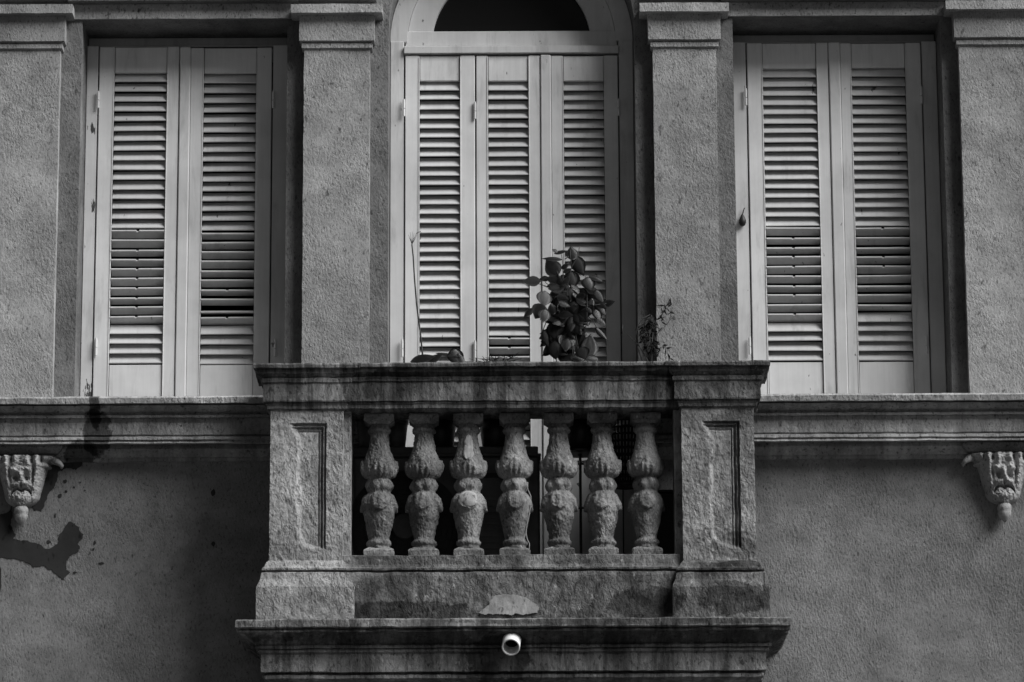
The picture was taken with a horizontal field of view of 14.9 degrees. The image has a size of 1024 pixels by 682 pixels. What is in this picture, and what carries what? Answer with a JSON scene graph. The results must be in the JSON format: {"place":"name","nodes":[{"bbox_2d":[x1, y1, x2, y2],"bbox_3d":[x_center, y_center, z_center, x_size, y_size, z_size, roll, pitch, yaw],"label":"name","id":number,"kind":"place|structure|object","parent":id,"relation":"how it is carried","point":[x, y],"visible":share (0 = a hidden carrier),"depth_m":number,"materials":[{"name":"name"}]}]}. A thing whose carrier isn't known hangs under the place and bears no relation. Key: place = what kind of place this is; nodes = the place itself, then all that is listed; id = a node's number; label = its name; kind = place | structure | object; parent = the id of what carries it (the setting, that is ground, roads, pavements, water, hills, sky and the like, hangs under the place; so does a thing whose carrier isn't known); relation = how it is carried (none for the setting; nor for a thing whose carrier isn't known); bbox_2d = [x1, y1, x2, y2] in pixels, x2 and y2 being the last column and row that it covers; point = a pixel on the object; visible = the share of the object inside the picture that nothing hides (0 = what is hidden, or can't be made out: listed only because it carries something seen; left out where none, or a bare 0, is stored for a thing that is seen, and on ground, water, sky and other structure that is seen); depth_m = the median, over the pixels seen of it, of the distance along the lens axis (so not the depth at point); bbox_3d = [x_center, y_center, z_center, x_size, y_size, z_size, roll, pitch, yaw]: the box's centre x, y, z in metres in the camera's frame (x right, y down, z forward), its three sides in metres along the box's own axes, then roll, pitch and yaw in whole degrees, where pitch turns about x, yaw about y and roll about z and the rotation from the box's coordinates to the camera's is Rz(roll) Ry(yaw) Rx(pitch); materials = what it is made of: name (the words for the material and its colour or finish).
{"place":"outdoors","nodes":[
{"label":"outdoors","id":0,"kind":"place"},
{"label":"street","id":1,"kind":"structure","parent":0,"visible":0},
{"bbox_2d":[0,0,1023,681],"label":"building","id":2,"kind":"structure","parent":1,"relation":"on","point":[134,538],"depth_m":19.71,"materials":[{"name":"paint"}]},
{"bbox_2d":[80,38,286,396],"bbox_3d":[-1.679,-0.604,20.201,1.052,2.029,0.126,0,-14,0],"label":"shuttered window","id":3,"kind":"structure","parent":2,"relation":"attached to","point":[181,369],"depth_m":20.17,"materials":[{"name":"paint"}]},
{"bbox_2d":[80,45,286,395],"bbox_3d":[-1.679,-0.576,20.180,1.052,1.965,0.054,0,-13,0],"label":"window frame","id":4,"kind":"structure","parent":3,"relation":"in","point":[278,233],"depth_m":20.17,"materials":[{"name":"paint"}]},
{"bbox_2d":[235,360,791,681],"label":"balcony","id":5,"kind":"structure","parent":2,"relation":"attached to","point":[695,607],"depth_m":19.05,"materials":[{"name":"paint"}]},
{"bbox_2d":[352,453,540,555],"bbox_3d":[-0.331,1.011,19.332,0.952,0.893,0.208,0,-14,0],"label":"air conditioner","id":6,"kind":"object","parent":5,"relation":"on","point":[491,538],"visible":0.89,"depth_m":19.29,"materials":[{"name":"black"}]},
{"bbox_2d":[353,446,537,453],"bbox_3d":[-0.328,0.559,19.461,0.914,0.042,0.140,0,-14,0],"label":"tray","id":7,"kind":"object","parent":6,"relation":"on","point":[452,450],"visible":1,"depth_m":19.39,"materials":[{"name":"black"}]},
{"bbox_2d":[389,420,408,446],"bbox_3d":[-0.572,0.465,19.483,0.117,0.150,0.117,0,-14,0],"label":"flower pot","id":8,"kind":"object","parent":7,"relation":"on","point":[397,435],"visible":0.66,"depth_m":19.44,"materials":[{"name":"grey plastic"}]},
{"bbox_2d":[433,419,455,446],"bbox_3d":[-0.359,0.460,19.484,0.180,0.160,0.180,0,-14,0],"label":"flower pot","id":9,"kind":"object","parent":7,"relation":"on","point":[444,435],"visible":0.41,"depth_m":19.41,"materials":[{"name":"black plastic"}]},
{"bbox_2d":[409,231,464,361],"bbox_3d":[-0.379,-0.084,19.603,0.283,0.974,0.033,0,-14,0],"label":"dead stem","id":10,"kind":"object","parent":9,"relation":"in","point":[454,355],"visible":0.8,"depth_m":19.56,"materials":[{"name":"grey plant"}]},
{"bbox_2d":[480,419,504,445],"bbox_3d":[-0.078,0.458,19.484,0.191,0.160,0.191,0,-14,0],"label":"flower pot","id":11,"kind":"object","parent":7,"relation":"on","point":[492,433],"visible":0.35,"depth_m":19.41,"materials":[{"name":"black plastic"}]},
{"bbox_2d":[464,353,521,361],"bbox_3d":[-0.099,0.117,19.561,0.303,0.121,0.087,0,-14,0],"label":"spiky plant","id":12,"kind":"object","parent":5,"relation":"on","point":[495,359],"visible":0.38,"depth_m":19.57,"materials":[{"name":"plant"}]},
{"bbox_2d":[502,633,520,655],"bbox_3d":[-0.001,1.437,18.786,0.088,0.159,0.186,-1,-14,4],"label":"drain pipe","id":13,"kind":"object","parent":5,"relation":"attached to","point":[510,651],"visible":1,"depth_m":18.73,"materials":[{"name":"white plastic"}]},
{"bbox_2d":[525,482,530,548],"bbox_3d":[0.080,0.864,19.152,0.029,0.356,0.005,0,-14,0],"label":"cable","id":14,"kind":"object","parent":5,"relation":"attached to","point":[528,516],"visible":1,"depth_m":19.15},
{"bbox_2d":[523,246,614,361],"bbox_3d":[0.285,-0.141,19.609,0.464,0.686,0.210,0,-14,0],"label":"leafy plant","id":15,"kind":"object","parent":5,"relation":"on","point":[569,311],"visible":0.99,"depth_m":19.57,"materials":[{"name":"grey plant"}]},
{"bbox_2d":[570,448,590,553],"bbox_3d":[0.340,0.996,19.334,0.200,0.912,0.200,0,-14,0],"label":"plant stand","id":16,"kind":"object","parent":5,"relation":"on","point":[580,453],"visible":0.45,"depth_m":19.38,"materials":[{"name":"black metal"}]},
{"bbox_2d":[567,419,592,448],"bbox_3d":[0.340,0.459,19.463,0.180,0.190,0.180,0,-14,0],"label":"flower pot","id":17,"kind":"object","parent":16,"relation":"on","point":[580,434],"visible":0.39,"depth_m":19.40,"materials":[{"name":"black plastic"}]},
{"bbox_2d":[611,419,635,489],"bbox_3d":[0.562,0.538,19.464,0.229,0.385,0.186,0,-14,0],"label":"basket","id":18,"kind":"object","parent":5,"relation":"hanging from","point":[625,483],"visible":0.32,"depth_m":19.40,"materials":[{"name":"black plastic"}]},
{"bbox_2d":[621,298,676,360],"bbox_3d":[0.685,-0.014,19.544,0.278,0.415,0.068,0,-14,0],"label":"withered fern","id":19,"kind":"object","parent":5,"relation":"on","point":[650,345],"visible":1,"depth_m":19.54,"materials":[{"name":"grey plant"}]},
{"bbox_2d":[636,490,673,553],"bbox_3d":[0.724,1.099,19.345,0.224,0.710,0.180,0,-14,0],"label":"storage box","id":20,"kind":"object","parent":5,"relation":"on","point":[665,536],"visible":0.17,"depth_m":19.30,"materials":[{"name":"black plastic"}]},
{"bbox_2d":[390,0,636,554],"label":"french window","id":21,"kind":"structure","parent":2,"relation":"attached to","point":[535,53],"depth_m":20.22,"materials":[{"name":"paint"}]},
{"bbox_2d":[390,41,636,553],"bbox_3d":[0.005,-0.013,20.048,1.261,3.170,0.064,0,-13,0],"label":"window frame","id":22,"kind":"structure","parent":21,"relation":"in","point":[625,57],"depth_m":20.17,"materials":[{"name":"paint"}]},
{"bbox_2d":[733,34,946,393],"bbox_3d":[1.675,-0.623,20.195,1.067,2.024,0.139,0,-14,0],"label":"shuttered window","id":23,"kind":"structure","parent":2,"relation":"attached to","point":[783,60],"depth_m":20.17,"materials":[{"name":"paint"}]},
{"bbox_2d":[733,41,946,392],"bbox_3d":[1.675,-0.596,20.181,1.067,1.965,0.054,0,-13,0],"label":"window frame","id":24,"kind":"structure","parent":23,"relation":"in","point":[929,106],"depth_m":20.17,"materials":[{"name":"paint"}]}
]}

